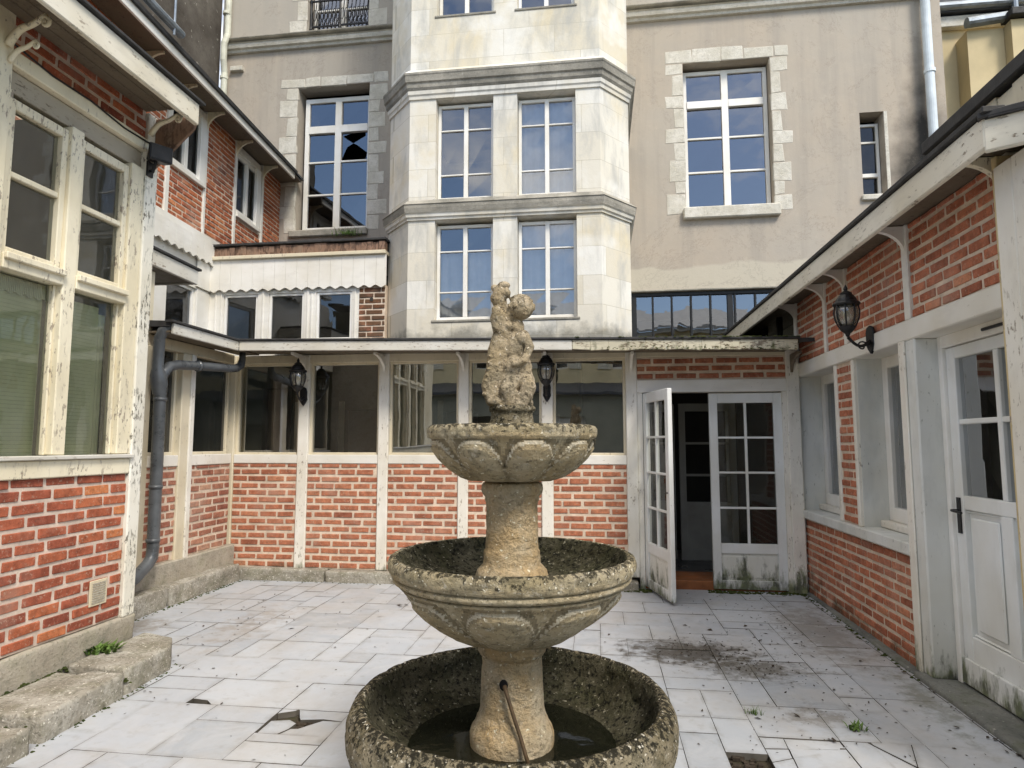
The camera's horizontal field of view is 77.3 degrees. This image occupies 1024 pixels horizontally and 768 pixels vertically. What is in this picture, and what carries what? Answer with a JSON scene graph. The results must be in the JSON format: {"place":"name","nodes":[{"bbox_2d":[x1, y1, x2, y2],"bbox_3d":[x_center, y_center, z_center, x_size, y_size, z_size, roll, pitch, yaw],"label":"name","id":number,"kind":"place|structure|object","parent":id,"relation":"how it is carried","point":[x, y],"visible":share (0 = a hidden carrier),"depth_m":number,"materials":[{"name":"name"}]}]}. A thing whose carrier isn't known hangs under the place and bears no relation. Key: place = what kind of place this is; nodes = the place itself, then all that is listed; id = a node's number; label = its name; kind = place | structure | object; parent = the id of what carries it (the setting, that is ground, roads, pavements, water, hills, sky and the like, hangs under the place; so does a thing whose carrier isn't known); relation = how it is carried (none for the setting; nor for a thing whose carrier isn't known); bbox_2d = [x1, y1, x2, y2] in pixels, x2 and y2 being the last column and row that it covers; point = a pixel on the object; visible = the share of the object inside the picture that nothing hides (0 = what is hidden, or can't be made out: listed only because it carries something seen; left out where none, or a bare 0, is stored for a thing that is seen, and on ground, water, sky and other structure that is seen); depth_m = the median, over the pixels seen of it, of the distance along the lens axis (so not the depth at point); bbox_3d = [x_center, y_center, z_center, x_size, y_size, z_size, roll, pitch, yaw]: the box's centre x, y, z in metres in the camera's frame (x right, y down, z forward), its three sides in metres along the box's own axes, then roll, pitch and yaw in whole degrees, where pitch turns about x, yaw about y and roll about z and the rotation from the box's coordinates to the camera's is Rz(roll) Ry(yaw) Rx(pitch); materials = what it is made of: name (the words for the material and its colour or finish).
{"place":"outdoors","nodes":[
{"label":"outdoors","id":0,"kind":"place"},
{"bbox_2d":[219,0,223,86],"label":"sky","id":1,"kind":"structure","parent":0,"point":[223,0],"materials":[{"name":"white"}]},
{"bbox_2d":[6,580,1023,767],"bbox_3d":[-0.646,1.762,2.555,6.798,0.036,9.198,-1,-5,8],"label":"courtyard paving","id":2,"kind":"structure","parent":0,"point":[274,662],"depth_m":4.03,"materials":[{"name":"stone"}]},
{"bbox_2d":[0,728,28,767],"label":"kerb stone","id":3,"kind":"object","parent":2,"relation":"on","point":[14,744],"visible":0.86,"depth_m":3.04,"materials":[{"name":"beige stone"}]},
{"bbox_2d":[0,671,123,743],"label":"kerb stone","id":4,"kind":"object","parent":2,"relation":"on","point":[44,710],"visible":0.84,"depth_m":3.46,"materials":[{"name":"beige stone"}]},
{"bbox_2d":[0,0,205,695],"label":"porch building","id":5,"kind":"structure","parent":2,"relation":"on","point":[85,86],"depth_m":4.10,"materials":[{"name":"red brick"}]},
{"bbox_2d":[0,98,68,455],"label":"window","id":6,"kind":"structure","parent":5,"relation":"in","point":[20,316],"depth_m":3.85,"materials":[{"name":"beige paint"}]},
{"bbox_2d":[47,140,128,455],"bbox_3d":[-2.810,-0.559,4.294,0.180,2.060,0.435,-1,-5,8],"label":"window","id":7,"kind":"structure","parent":5,"relation":"in","point":[86,355],"depth_m":4.36,"materials":[{"name":"beige paint"}]},
{"bbox_2d":[146,142,172,177],"bbox_3d":[-2.620,-1.642,4.729,0.151,0.219,0.166,-5,-7,41],"label":"floodlight","id":8,"kind":"object","parent":5,"relation":"attached to","point":[159,154],"visible":1,"depth_m":4.70,"materials":[{"name":"black metal"}]},
{"bbox_2d":[68,633,171,694],"bbox_3d":[-2.487,1.840,4.222,0.430,0.192,0.706,-1,-5,8],"label":"kerb stone","id":9,"kind":"object","parent":2,"relation":"on","point":[140,659],"visible":0.75,"depth_m":4.07,"materials":[{"name":"beige stone"}]},
{"bbox_2d":[83,638,126,654],"bbox_3d":[-2.687,1.726,4.189,0.354,0.070,0.263,-1,-5,8],"label":"weed","id":10,"kind":"object","parent":9,"relation":"on","point":[106,648],"visible":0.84,"depth_m":4.15,"materials":[{"name":"green plant"}]},
{"bbox_2d":[133,586,167,619],"bbox_3d":[-3.379,1.929,5.349,0.297,0.227,1.233,-1,-5,8],"label":"kerb stone","id":11,"kind":"object","parent":2,"relation":"on","point":[150,600],"visible":0.26,"depth_m":5.71,"materials":[{"name":"grey stone"}]},
{"bbox_2d":[138,0,222,173],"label":"party wall house","id":12,"kind":"structure","parent":2,"relation":"on","point":[199,22],"depth_m":10.35,"materials":[{"name":"stone"}]},
{"bbox_2d":[134,245,258,592],"bbox_3d":[-4.120,0.455,6.480,2.210,3.312,3.380,-1,-5,8],"label":"side gallery","id":13,"kind":"object","parent":2,"relation":"on","point":[195,493],"visible":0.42,"depth_m":6.47,"materials":[{"name":"red brick"}]},
{"bbox_2d":[15,0,303,329],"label":"brick wing","id":14,"kind":"structure","parent":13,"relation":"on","point":[198,214],"depth_m":8.11,"materials":[{"name":"red brick"}]},
{"bbox_2d":[165,285,193,324],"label":"window","id":15,"kind":"structure","parent":14,"relation":"in","point":[179,298],"depth_m":7.78,"materials":[{"name":"glass"}]},
{"bbox_2d":[173,110,198,177],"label":"window","id":16,"kind":"structure","parent":14,"relation":"in","point":[183,163],"depth_m":7.86,"materials":[{"name":"paint"}]},
{"bbox_2d":[236,154,254,223],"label":"window","id":17,"kind":"structure","parent":14,"relation":"in","point":[246,166],"depth_m":9.41,"materials":[{"name":"paint"}]},
{"bbox_2d":[147,351,177,455],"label":"window","id":18,"kind":"structure","parent":13,"relation":"in","point":[169,356],"depth_m":6.36,"materials":[{"name":"beige paint"}]},
{"bbox_2d":[135,326,245,585],"bbox_3d":[-3.174,0.666,6.246,0.231,2.449,1.839,-1,-5,8],"label":"downpipe","id":19,"kind":"object","parent":13,"relation":"attached to","point":[160,372],"visible":0.94,"depth_m":5.86,"materials":[{"name":"grey metal"}]},
{"bbox_2d":[192,358,229,454],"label":"window","id":20,"kind":"structure","parent":13,"relation":"in","point":[210,430],"depth_m":7.05,"materials":[{"name":"beige paint"}]},
{"bbox_2d":[158,563,239,605],"bbox_3d":[-3.219,2.050,6.587,0.282,0.236,1.231,-1,-5,8],"label":"kerb stone","id":21,"kind":"object","parent":2,"relation":"on","point":[191,586],"visible":0.62,"depth_m":6.44,"materials":[{"name":"grey stone"}]},
{"bbox_2d":[239,566,328,581],"bbox_3d":[-2.650,2.130,7.157,1.209,0.165,0.173,-1,-5,8],"label":"kerb stone","id":22,"kind":"object","parent":2,"relation":"on","point":[269,573],"visible":0.54,"depth_m":7.07,"materials":[{"name":"grey stone"}]},
{"bbox_2d":[325,569,394,584],"bbox_3d":[-1.427,2.119,6.996,1.234,0.156,0.172,-1,-5,8],"label":"kerb stone","id":23,"kind":"object","parent":2,"relation":"on","point":[358,576],"visible":0.42,"depth_m":6.95,"materials":[{"name":"grey stone"}]},
{"bbox_2d":[2,335,920,763],"bbox_3d":[-0.303,0.663,4.829,6.066,2.593,4.392,-1,-5,8],"label":"moss","id":24,"kind":"object","parent":2,"relation":"on","point":[624,591],"visible":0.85,"depth_m":6.21,"materials":[{"name":"green plant"}]},
{"bbox_2d":[345,281,678,767],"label":"fountain","id":25,"kind":"object","parent":2,"relation":"on","point":[511,598],"visible":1,"depth_m":2.48,"materials":[{"name":"grey stone"}]},
{"bbox_2d":[226,336,814,602],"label":"gallery building","id":26,"kind":"structure","parent":2,"relation":"on","point":[645,483],"depth_m":7.13,"materials":[{"name":"red brick"}]},
{"bbox_2d":[236,364,298,454],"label":"window","id":27,"kind":"structure","parent":26,"relation":"in","point":[241,373],"depth_m":7.47,"materials":[{"name":"beige paint"}]},
{"bbox_2d":[196,237,389,355],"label":"link block","id":28,"kind":"structure","parent":26,"relation":"on","point":[331,288],"depth_m":8.16,"materials":[{"name":"white paint"}]},
{"bbox_2d":[223,295,257,338],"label":"window","id":29,"kind":"structure","parent":28,"relation":"in","point":[240,311],"depth_m":8.29,"materials":[{"name":"paint"}]},
{"bbox_2d":[268,293,303,338],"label":"window","id":30,"kind":"structure","parent":28,"relation":"in","point":[286,311],"depth_m":8.21,"materials":[{"name":"glass"}]},
{"bbox_2d":[316,291,351,337],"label":"window","id":31,"kind":"structure","parent":28,"relation":"in","point":[334,309],"depth_m":8.12,"materials":[{"name":"glass"}]},
{"bbox_2d":[289,358,307,405],"bbox_3d":[-2.373,-0.027,7.180,0.196,0.527,0.332,-1,-5,8],"label":"wall lantern","id":32,"kind":"object","parent":26,"relation":"attached to","point":[297,375],"depth_m":7.08,"materials":[{"name":"black metal"}]},
{"bbox_2d":[309,363,378,454],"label":"window","id":33,"kind":"structure","parent":26,"relation":"in","point":[314,366],"depth_m":7.34,"materials":[{"name":"beige paint"}]},
{"bbox_2d":[389,361,458,454],"bbox_3d":[-0.980,0.272,7.211,0.795,1.045,0.078,-1,-5,8],"label":"window","id":34,"kind":"structure","parent":26,"relation":"in","point":[392,381],"depth_m":7.22,"materials":[{"name":"beige paint"}]},
{"bbox_2d":[469,360,541,422],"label":"window","id":35,"kind":"structure","parent":26,"relation":"in","point":[471,363],"depth_m":7.12,"materials":[{"name":"beige paint"}]},
{"bbox_2d":[382,0,636,371],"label":"stair tower","id":36,"kind":"structure","parent":26,"relation":"on","point":[533,106],"depth_m":7.72,"materials":[{"name":"stone"}]},
{"bbox_2d":[431,224,492,322],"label":"window","id":37,"kind":"structure","parent":36,"relation":"in","point":[464,278],"depth_m":7.76,"materials":[{"name":"glass"}]},
{"bbox_2d":[433,103,494,199],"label":"window","id":38,"kind":"structure","parent":36,"relation":"in","point":[466,108],"depth_m":7.86,"materials":[{"name":"paint"}]},
{"bbox_2d":[435,0,495,18],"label":"window","id":39,"kind":"structure","parent":36,"relation":"in","point":[467,2],"depth_m":7.94,"materials":[{"name":"paint"}]},
{"bbox_2d":[515,0,576,10],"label":"window","id":40,"kind":"structure","parent":36,"relation":"in","point":[546,2],"depth_m":7.79,"materials":[{"name":"paint"}]},
{"bbox_2d":[518,97,575,194],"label":"window","id":41,"kind":"structure","parent":36,"relation":"in","point":[547,127],"depth_m":7.78,"materials":[{"name":"glass"}]},
{"bbox_2d":[519,219,579,320],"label":"window","id":42,"kind":"structure","parent":36,"relation":"in","point":[547,249],"depth_m":7.64,"materials":[{"name":"glass"}]},
{"bbox_2d":[537,351,554,401],"bbox_3d":[0.367,-0.086,6.816,0.196,0.537,0.328,-1,-5,8],"label":"wall lantern","id":43,"kind":"object","parent":26,"relation":"attached to","point":[546,365],"depth_m":6.71,"materials":[{"name":"black metal"}]},
{"bbox_2d":[553,358,625,454],"bbox_3d":[0.841,0.249,6.968,0.780,1.045,0.078,-1,-5,8],"label":"window","id":44,"kind":"structure","parent":26,"relation":"in","point":[611,359],"depth_m":6.95,"materials":[{"name":"beige paint"}]},
{"bbox_2d":[643,388,675,602],"bbox_3d":[1.444,1.071,6.397,0.089,2.010,0.728,1,-5,-7],"label":"door","id":45,"kind":"structure","parent":26,"relation":"in","point":[660,561],"depth_m":6.35,"materials":[{"name":"paint"}]},
{"bbox_2d":[649,404,676,557],"bbox_3d":[1.923,1.242,8.258,0.360,1.960,0.040,-1,-5,8],"label":"inner door","id":46,"kind":"structure","parent":26,"relation":"in","point":[651,406],"depth_m":8.21,"materials":[{"name":"grey paint"}]},
{"bbox_2d":[678,403,738,560],"bbox_3d":[2.472,1.224,8.065,0.700,1.960,0.040,-1,-5,8],"label":"inner door","id":47,"kind":"structure","parent":26,"relation":"in","point":[695,517],"depth_m":8.02,"materials":[{"name":"grey paint"}]},
{"bbox_2d":[708,392,788,590],"bbox_3d":[2.447,1.100,6.653,0.735,2.020,0.045,-1,-5,8],"label":"door","id":48,"kind":"structure","parent":26,"relation":"in","point":[740,566],"depth_m":6.60,"materials":[{"name":"paint"}]},
{"bbox_2d":[111,592,1023,767],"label":"leaf litter","id":49,"kind":"object","parent":2,"relation":"on","point":[751,764],"visible":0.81,"depth_m":3.66,"materials":[{"name":"brown plant"}]},
{"bbox_2d":[223,0,946,501],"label":"town house","id":50,"kind":"structure","parent":2,"relation":"on","point":[773,144],"depth_m":9.82,"materials":[{"name":"beige paint"}]},
{"bbox_2d":[220,0,231,94],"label":"downpipe","id":51,"kind":"object","parent":50,"relation":"attached to","point":[227,12],"visible":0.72,"depth_m":10.72,"materials":[{"name":"beige metal"}]},
{"bbox_2d":[279,71,388,237],"bbox_3d":[-2.938,-3.747,10.559,1.895,2.752,0.300,-1,-5,8],"label":"window","id":52,"kind":"structure","parent":50,"relation":"in","point":[287,145],"depth_m":10.58,"materials":[{"name":"paint"}]},
{"bbox_2d":[290,0,386,31],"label":"window","id":53,"kind":"structure","parent":50,"relation":"in","point":[376,16],"depth_m":10.78,"materials":[{"name":"paint"}]},
{"bbox_2d":[331,226,365,236],"bbox_3d":[-2.590,-2.441,10.186,0.616,0.115,0.427,-1,-5,8],"label":"grass tuft","id":54,"kind":"object","parent":50,"relation":"on","point":[348,232],"visible":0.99,"depth_m":10.17,"materials":[{"name":"green plant"}]},
{"bbox_2d":[631,289,773,336],"bbox_3d":[3.325,-1.031,9.455,3.080,0.710,0.090,-1,-5,8],"label":"ribbon window","id":55,"kind":"structure","parent":50,"relation":"in","point":[730,294],"depth_m":9.51,"materials":[{"name":"metal"}]},
{"bbox_2d":[665,45,792,219],"bbox_3d":[3.266,-3.806,9.720,1.867,2.704,0.320,-1,-5,8],"label":"window","id":56,"kind":"structure","parent":50,"relation":"in","point":[676,204],"depth_m":9.72,"materials":[{"name":"paint"}]},
{"bbox_2d":[860,111,890,200],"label":"window","id":57,"kind":"structure","parent":50,"relation":"in","point":[865,197],"depth_m":9.45,"materials":[{"name":"paint"}]},
{"bbox_2d":[920,0,937,135],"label":"downpipe","id":58,"kind":"object","parent":50,"relation":"attached to","point":[929,71],"visible":0.46,"depth_m":9.19,"materials":[{"name":"white metal"}]},
{"bbox_2d":[623,580,638,591],"bbox_3d":[0.775,2.104,6.700,1.083,0.131,0.170,-1,-5,8],"label":"kerb stone","id":59,"kind":"object","parent":2,"relation":"on","point":[633,585],"visible":0.17,"depth_m":6.56,"materials":[{"name":"grey stone"}]},
{"bbox_2d":[742,705,761,715],"bbox_3d":[1.345,1.821,3.564,0.160,0.045,0.112,-1,-5,8],"label":"weed","id":60,"kind":"object","parent":2,"relation":"on","point":[756,711],"visible":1,"depth_m":3.58,"materials":[{"name":"green plant"}]},
{"bbox_2d":[843,719,868,731],"bbox_3d":[1.810,1.805,3.376,0.127,0.041,0.120,-1,-5,8],"label":"weed","id":61,"kind":"object","parent":2,"relation":"on","point":[856,726],"visible":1,"depth_m":3.37,"materials":[{"name":"green plant"}]},
{"bbox_2d":[807,592,918,673],"bbox_3d":[2.848,2.013,5.336,0.143,0.054,2.337,-1,-5,8],"label":"kerb stone","id":62,"kind":"object","parent":2,"relation":"on","point":[892,654],"visible":0.46,"depth_m":4.90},
{"bbox_2d":[723,49,1023,719],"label":"annex building","id":63,"kind":"structure","parent":2,"relation":"on","point":[912,427],"depth_m":4.14,"materials":[{"name":"red brick"}]},
{"bbox_2d":[832,285,875,353],"bbox_3d":[2.586,-0.494,4.831,0.308,0.527,0.204,-1,-5,8],"label":"wall lantern","id":64,"kind":"object","parent":63,"relation":"attached to","point":[846,311],"depth_m":4.80,"materials":[{"name":"black metal"}]},
{"bbox_2d":[819,368,902,514],"bbox_3d":[3.254,0.552,6.085,0.370,1.355,0.995,-1,-5,8],"label":"window","id":65,"kind":"structure","parent":63,"relation":"in","point":[832,499],"depth_m":6.49,"materials":[{"name":"paint"}]},
{"bbox_2d":[881,353,993,534],"bbox_3d":[3.072,0.424,4.730,0.370,1.355,0.850,-1,-5,8],"label":"window","id":66,"kind":"structure","parent":63,"relation":"in","point":[973,366],"depth_m":4.53,"materials":[{"name":"paint"}]},
{"bbox_2d":[945,333,1023,719],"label":"door","id":67,"kind":"structure","parent":63,"relation":"in","point":[987,528],"depth_m":3.71,"materials":[{"name":"paint"}]},
{"bbox_2d":[914,671,1023,757],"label":"kerb stone","id":68,"kind":"object","parent":2,"relation":"on","point":[999,722],"visible":0.6,"depth_m":3.56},
{"bbox_2d":[939,0,1023,119],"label":"yellow house","id":69,"kind":"structure","parent":2,"relation":"on","point":[982,42],"depth_m":11.30,"materials":[{"name":"paint"}]}
]}

